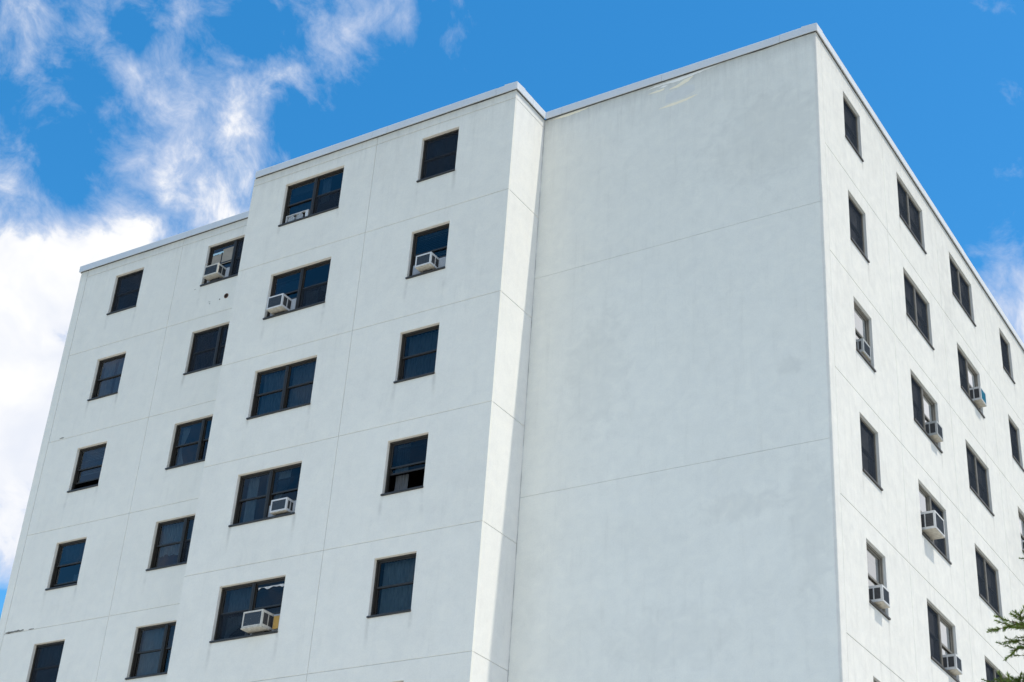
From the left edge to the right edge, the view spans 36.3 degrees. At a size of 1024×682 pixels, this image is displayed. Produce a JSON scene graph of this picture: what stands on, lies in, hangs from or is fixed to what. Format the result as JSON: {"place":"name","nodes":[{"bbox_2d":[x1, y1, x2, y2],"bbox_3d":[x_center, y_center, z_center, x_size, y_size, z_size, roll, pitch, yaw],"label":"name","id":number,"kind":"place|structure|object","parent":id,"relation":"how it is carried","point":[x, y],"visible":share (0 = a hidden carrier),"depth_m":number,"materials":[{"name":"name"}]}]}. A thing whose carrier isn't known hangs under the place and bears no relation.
{"place":"outdoors","nodes":[
{"label":"outdoors","id":0,"kind":"place"},
{"bbox_2d":[0,0,1023,617],"label":"sky","id":1,"kind":"structure","parent":0,"point":[126,125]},
{"label":"ground","id":2,"kind":"structure","parent":0,"visible":0},
{"bbox_2d":[0,23,1023,681],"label":"apartment building","id":3,"kind":"structure","parent":2,"relation":"on","point":[612,391],"depth_m":35.28,"materials":[{"name":"paint"}]},
{"bbox_2d":[29,641,64,681],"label":"window","id":4,"kind":"structure","parent":3,"relation":"in","point":[47,657],"depth_m":39.82,"materials":[{"name":"glass"}]},
{"bbox_2d":[45,538,86,590],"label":"window","id":5,"kind":"structure","parent":3,"relation":"in","point":[66,570],"depth_m":41.17,"materials":[{"name":"glass"}]},
{"bbox_2d":[67,443,106,492],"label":"window","id":6,"kind":"structure","parent":3,"relation":"in","point":[90,459],"depth_m":42.60,"materials":[{"name":"blue glass"}]},
{"bbox_2d":[87,353,125,400],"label":"window","id":7,"kind":"structure","parent":3,"relation":"in","point":[109,372],"depth_m":43.93,"materials":[{"name":"black glass"}]},
{"bbox_2d":[106,269,143,314],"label":"window","id":8,"kind":"structure","parent":3,"relation":"in","point":[127,289],"depth_m":45.27,"materials":[{"name":"black glass"}]},
{"bbox_2d":[125,622,175,679],"bbox_3d":[-8.454,7.453,37.737,1.944,1.337,0.209,-14,-34,29],"label":"window","id":9,"kind":"structure","parent":3,"relation":"in","point":[153,646],"depth_m":37.97,"materials":[{"name":"blue glass"}]},
{"bbox_2d":[145,515,194,570],"bbox_3d":[-8.276,5.024,39.118,1.944,1.337,0.209,-14,-34,29],"label":"window","id":10,"kind":"structure","parent":3,"relation":"in","point":[173,537],"depth_m":39.36,"materials":[{"name":"glass"}]},
{"bbox_2d":[165,416,212,469],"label":"window","id":11,"kind":"structure","parent":3,"relation":"in","point":[191,439],"depth_m":40.74,"materials":[{"name":"glass"}]},
{"bbox_2d":[183,324,228,374],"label":"window","id":12,"kind":"structure","parent":3,"relation":"in","point":[208,346],"depth_m":42.10,"materials":[{"name":"black glass"}]},
{"bbox_2d":[203,263,229,282],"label":"air conditioner","id":13,"kind":"object","parent":3,"relation":"on","point":[215,271],"visible":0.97,"depth_m":43.17,"materials":[{"name":"paint"}]},
{"bbox_2d":[211,254,221,264],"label":"cardboard sheet","id":14,"kind":"object","parent":3,"relation":"attached to","point":[216,259],"visible":0.76,"depth_m":43.73,"materials":[{"name":"white cardboard"}]},
{"bbox_2d":[200,237,243,286],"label":"window","id":15,"kind":"structure","parent":3,"relation":"in","point":[234,265],"depth_m":43.40,"materials":[{"name":"black glass"}]},
{"bbox_2d":[221,246,233,263],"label":"cardboard sheet","id":16,"kind":"object","parent":3,"relation":"attached to","point":[227,254],"visible":1,"depth_m":43.56,"materials":[{"name":"white cardboard"}]},
{"bbox_2d":[209,576,285,642],"bbox_3d":[-5.850,6.005,34.855,1.954,1.337,0.209,-14,-34,29],"label":"window","id":17,"kind":"structure","parent":3,"relation":"in","point":[236,600],"depth_m":35.04,"materials":[{"name":"glass"}]},
{"bbox_2d":[241,609,279,634],"bbox_3d":[-5.481,6.233,34.409,0.861,0.448,0.592,-14,-34,29],"label":"air conditioner","id":18,"kind":"object","parent":3,"relation":"on","point":[257,621],"visible":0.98,"depth_m":34.27,"materials":[{"name":"paint"}]},
{"bbox_2d":[228,463,301,526],"bbox_3d":[-5.672,3.576,36.236,1.954,1.337,0.209,-14,-34,29],"label":"window","id":19,"kind":"structure","parent":3,"relation":"in","point":[256,491],"depth_m":36.39,"materials":[{"name":"glass"}]},
{"bbox_2d":[258,583,284,588],"bbox_3d":[-5.374,5.500,34.889,0.760,0.068,0.011,-14,-34,29],"label":"curtain","id":20,"kind":"object","parent":3,"relation":"hanging from","point":[281,585],"visible":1,"depth_m":34.89,"materials":[{"name":"white fabric"}]},
{"bbox_2d":[272,615,279,628],"bbox_3d":[-5.178,6.174,34.274,0.160,0.300,0.010,-14,-34,29],"label":"cardboard sheet","id":21,"kind":"object","parent":3,"relation":"attached to","point":[276,622],"visible":1,"depth_m":34.27,"materials":[{"name":"cardboard"}]},
{"bbox_2d":[266,293,295,315],"bbox_3d":[-5.750,-0.834,39.032,0.861,0.438,0.542,-14,-34,29],"label":"air conditioner","id":22,"kind":"object","parent":3,"relation":"on","point":[279,303],"visible":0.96,"depth_m":38.88,"materials":[{"name":"paint"}]},
{"bbox_2d":[246,357,316,419],"bbox_3d":[-5.494,1.147,37.617,1.954,1.337,0.209,-14,-34,29],"label":"window","id":23,"kind":"structure","parent":3,"relation":"in","point":[287,387],"depth_m":37.71,"materials":[{"name":"glass"}]},
{"bbox_2d":[268,497,295,516],"bbox_3d":[-5.264,3.874,35.827,0.861,0.368,0.432,-14,-34,29],"label":"air conditioner","id":24,"kind":"object","parent":3,"relation":"on","point":[285,505],"visible":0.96,"depth_m":35.66,"materials":[{"name":"paint"}]},
{"bbox_2d":[263,259,330,319],"bbox_3d":[-5.316,-1.283,38.998,1.954,1.337,0.209,-14,-34,29],"label":"window","id":25,"kind":"structure","parent":3,"relation":"in","point":[308,284],"depth_m":39.02,"materials":[{"name":"glass"}]},
{"bbox_2d":[285,209,309,222],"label":"window fan","id":26,"kind":"object","parent":3,"relation":"attached to","point":[292,217],"depth_m":40.47,"materials":[{"name":"paint"}]},
{"bbox_2d":[278,168,343,226],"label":"window","id":27,"kind":"structure","parent":3,"relation":"in","point":[320,194],"depth_m":40.47,"materials":[{"name":"glass"}]},
{"bbox_2d":[366,553,415,617],"bbox_3d":[-2.486,5.159,32.933,1.124,1.337,0.209,-14,-34,29],"label":"window","id":28,"kind":"structure","parent":3,"relation":"in","point":[394,576],"depth_m":33.03,"materials":[{"name":"glass"}]},
{"bbox_2d":[394,474,408,490],"bbox_3d":[-2.438,3.177,34.448,0.360,0.480,0.032,-14,-34,29],"label":"curtain","id":29,"kind":"object","parent":3,"relation":"hanging from","point":[401,482],"visible":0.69,"depth_m":34.48,"materials":[{"name":"grey fabric"}]},
{"bbox_2d":[380,434,427,495],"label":"window","id":30,"kind":"structure","parent":3,"relation":"in","point":[406,456],"depth_m":34.55,"materials":[{"name":"glass"}]},
{"bbox_2d":[393,325,438,382],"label":"window","id":31,"kind":"structure","parent":3,"relation":"in","point":[418,352],"depth_m":35.80,"materials":[{"name":"glass"}]},
{"bbox_2d":[405,223,449,278],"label":"window","id":32,"kind":"structure","parent":3,"relation":"in","point":[434,240],"depth_m":37.26,"materials":[{"name":"glass"}]},
{"bbox_2d":[412,252,445,274],"bbox_3d":[-1.978,-1.759,36.869,0.992,0.388,0.532,-14,-34,29],"label":"air conditioner","id":33,"kind":"object","parent":3,"relation":"on","point":[428,261],"visible":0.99,"depth_m":36.71,"materials":[{"name":"paint"}]},
{"bbox_2d":[416,129,458,182],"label":"window","id":34,"kind":"structure","parent":3,"relation":"in","point":[439,152],"depth_m":38.54,"materials":[{"name":"black glass"}]},
{"bbox_2d":[843,96,863,161],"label":"window","id":35,"kind":"structure","parent":3,"relation":"in","point":[850,118],"depth_m":36.58,"materials":[{"name":"black glass"}]},
{"bbox_2d":[848,194,869,262],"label":"window","id":36,"kind":"structure","parent":3,"relation":"in","point":[855,215],"depth_m":35.20,"materials":[{"name":"black glass"}]},
{"bbox_2d":[856,338,870,360],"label":"air conditioner","id":37,"kind":"object","parent":3,"relation":"on","point":[862,346],"visible":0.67,"depth_m":33.36,"materials":[{"name":"metal"}]},
{"bbox_2d":[854,301,875,371],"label":"window","id":38,"kind":"structure","parent":3,"relation":"in","point":[861,321],"depth_m":33.93,"materials":[{"name":"white glass"}]},
{"bbox_2d":[860,417,882,490],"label":"window","id":39,"kind":"structure","parent":3,"relation":"in","point":[868,440],"depth_m":32.43,"materials":[{"name":"black glass"}]},
{"bbox_2d":[866,542,890,619],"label":"window","id":40,"kind":"structure","parent":3,"relation":"in","point":[874,560],"depth_m":31.16,"materials":[{"name":"white glass"}]},
{"bbox_2d":[869,584,889,608],"bbox_3d":[7.138,5.095,30.720,0.522,0.388,0.972,-14,-34,29],"label":"air conditioner","id":41,"kind":"object","parent":3,"relation":"on","point":[879,596],"visible":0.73,"depth_m":30.50,"materials":[{"name":"paint"}]},
{"bbox_2d":[897,178,926,253],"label":"window","id":42,"kind":"structure","parent":3,"relation":"in","point":[909,213],"depth_m":39.44,"materials":[{"name":"black glass"}]},
{"bbox_2d":[903,271,934,349],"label":"window","id":43,"kind":"structure","parent":3,"relation":"in","point":[916,307],"depth_m":38.06,"materials":[{"name":"black glass"}]},
{"bbox_2d":[911,374,942,452],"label":"window","id":44,"kind":"structure","parent":3,"relation":"in","point":[923,405],"depth_m":36.57,"materials":[{"name":"black glass"}]},
{"bbox_2d":[921,510,944,539],"bbox_3d":[9.214,4.175,34.654,0.622,0.528,0.851,-14,-34,29],"label":"air conditioner","id":45,"kind":"object","parent":3,"relation":"on","point":[932,523],"visible":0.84,"depth_m":34.40,"materials":[{"name":"paint"}]},
{"bbox_2d":[925,420,942,442],"bbox_3d":[9.842,2.223,36.726,0.512,0.438,0.851,-14,-34,29],"label":"air conditioner","id":46,"kind":"object","parent":3,"relation":"on","point":[934,430],"visible":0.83,"depth_m":36.51,"materials":[{"name":"metal"}]},
{"bbox_2d":[918,483,951,564],"bbox_3d":[9.451,4.090,35.192,0.209,1.337,1.934,-14,-34,29],"label":"window","id":47,"kind":"structure","parent":3,"relation":"in","point":[927,503],"depth_m":35.34,"materials":[{"name":"black glass"}]},
{"bbox_2d":[927,602,959,681],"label":"window","id":48,"kind":"structure","parent":3,"relation":"in","point":[940,631],"depth_m":33.82,"materials":[{"name":"black glass"}]},
{"bbox_2d":[943,653,962,675],"bbox_3d":[9.493,7.101,33.947,0.532,0.388,0.851,-14,-34,29],"label":"air conditioner","id":49,"kind":"object","parent":3,"relation":"on","point":[952,664],"visible":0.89,"depth_m":33.71,"materials":[{"name":"paint"}]},
{"bbox_2d":[949,256,975,326],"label":"window","id":50,"kind":"structure","parent":3,"relation":"in","point":[960,288],"depth_m":42.37,"materials":[{"name":"black glass"}]},
{"bbox_2d":[957,347,984,417],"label":"window","id":51,"kind":"structure","parent":3,"relation":"in","point":[968,376],"depth_m":40.87,"materials":[{"name":"black glass"}]},
{"bbox_2d":[970,386,986,407],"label":"air conditioner","id":52,"kind":"object","parent":3,"relation":"on","point":[978,395],"visible":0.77,"depth_m":40.83,"materials":[{"name":"paint"}]},
{"bbox_2d":[966,444,994,515],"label":"window","id":53,"kind":"structure","parent":3,"relation":"in","point":[977,473],"depth_m":39.61,"materials":[{"name":"black glass"}]},
{"bbox_2d":[975,547,1002,620],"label":"window","id":54,"kind":"structure","parent":3,"relation":"in","point":[986,574],"depth_m":38.23,"materials":[{"name":"black glass"}]},
{"bbox_2d":[985,659,1005,681],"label":"window","id":55,"kind":"structure","parent":3,"relation":"in","point":[991,673],"depth_m":36.78,"materials":[{"name":"glass"}]},
{"bbox_2d":[999,332,1015,383],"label":"window","id":56,"kind":"structure","parent":3,"relation":"in","point":[1004,346],"depth_m":45.36,"materials":[{"name":"black glass"}]},
{"bbox_2d":[1008,418,1023,471],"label":"window","id":57,"kind":"structure","parent":3,"relation":"in","point":[1013,431],"depth_m":43.98,"materials":[{"name":"black glass"}]},
{"bbox_2d":[1018,510,1023,552],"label":"window","id":58,"kind":"structure","parent":3,"relation":"in","point":[1021,518],"depth_m":42.66,"materials":[{"name":"white glass"}]},
{"bbox_2d":[981,551,1023,681],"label":"spruce tree","id":59,"kind":"object","parent":2,"relation":"on","point":[1017,626],"visible":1,"depth_m":13.84,"materials":[{"name":"green plant"}]}
]}

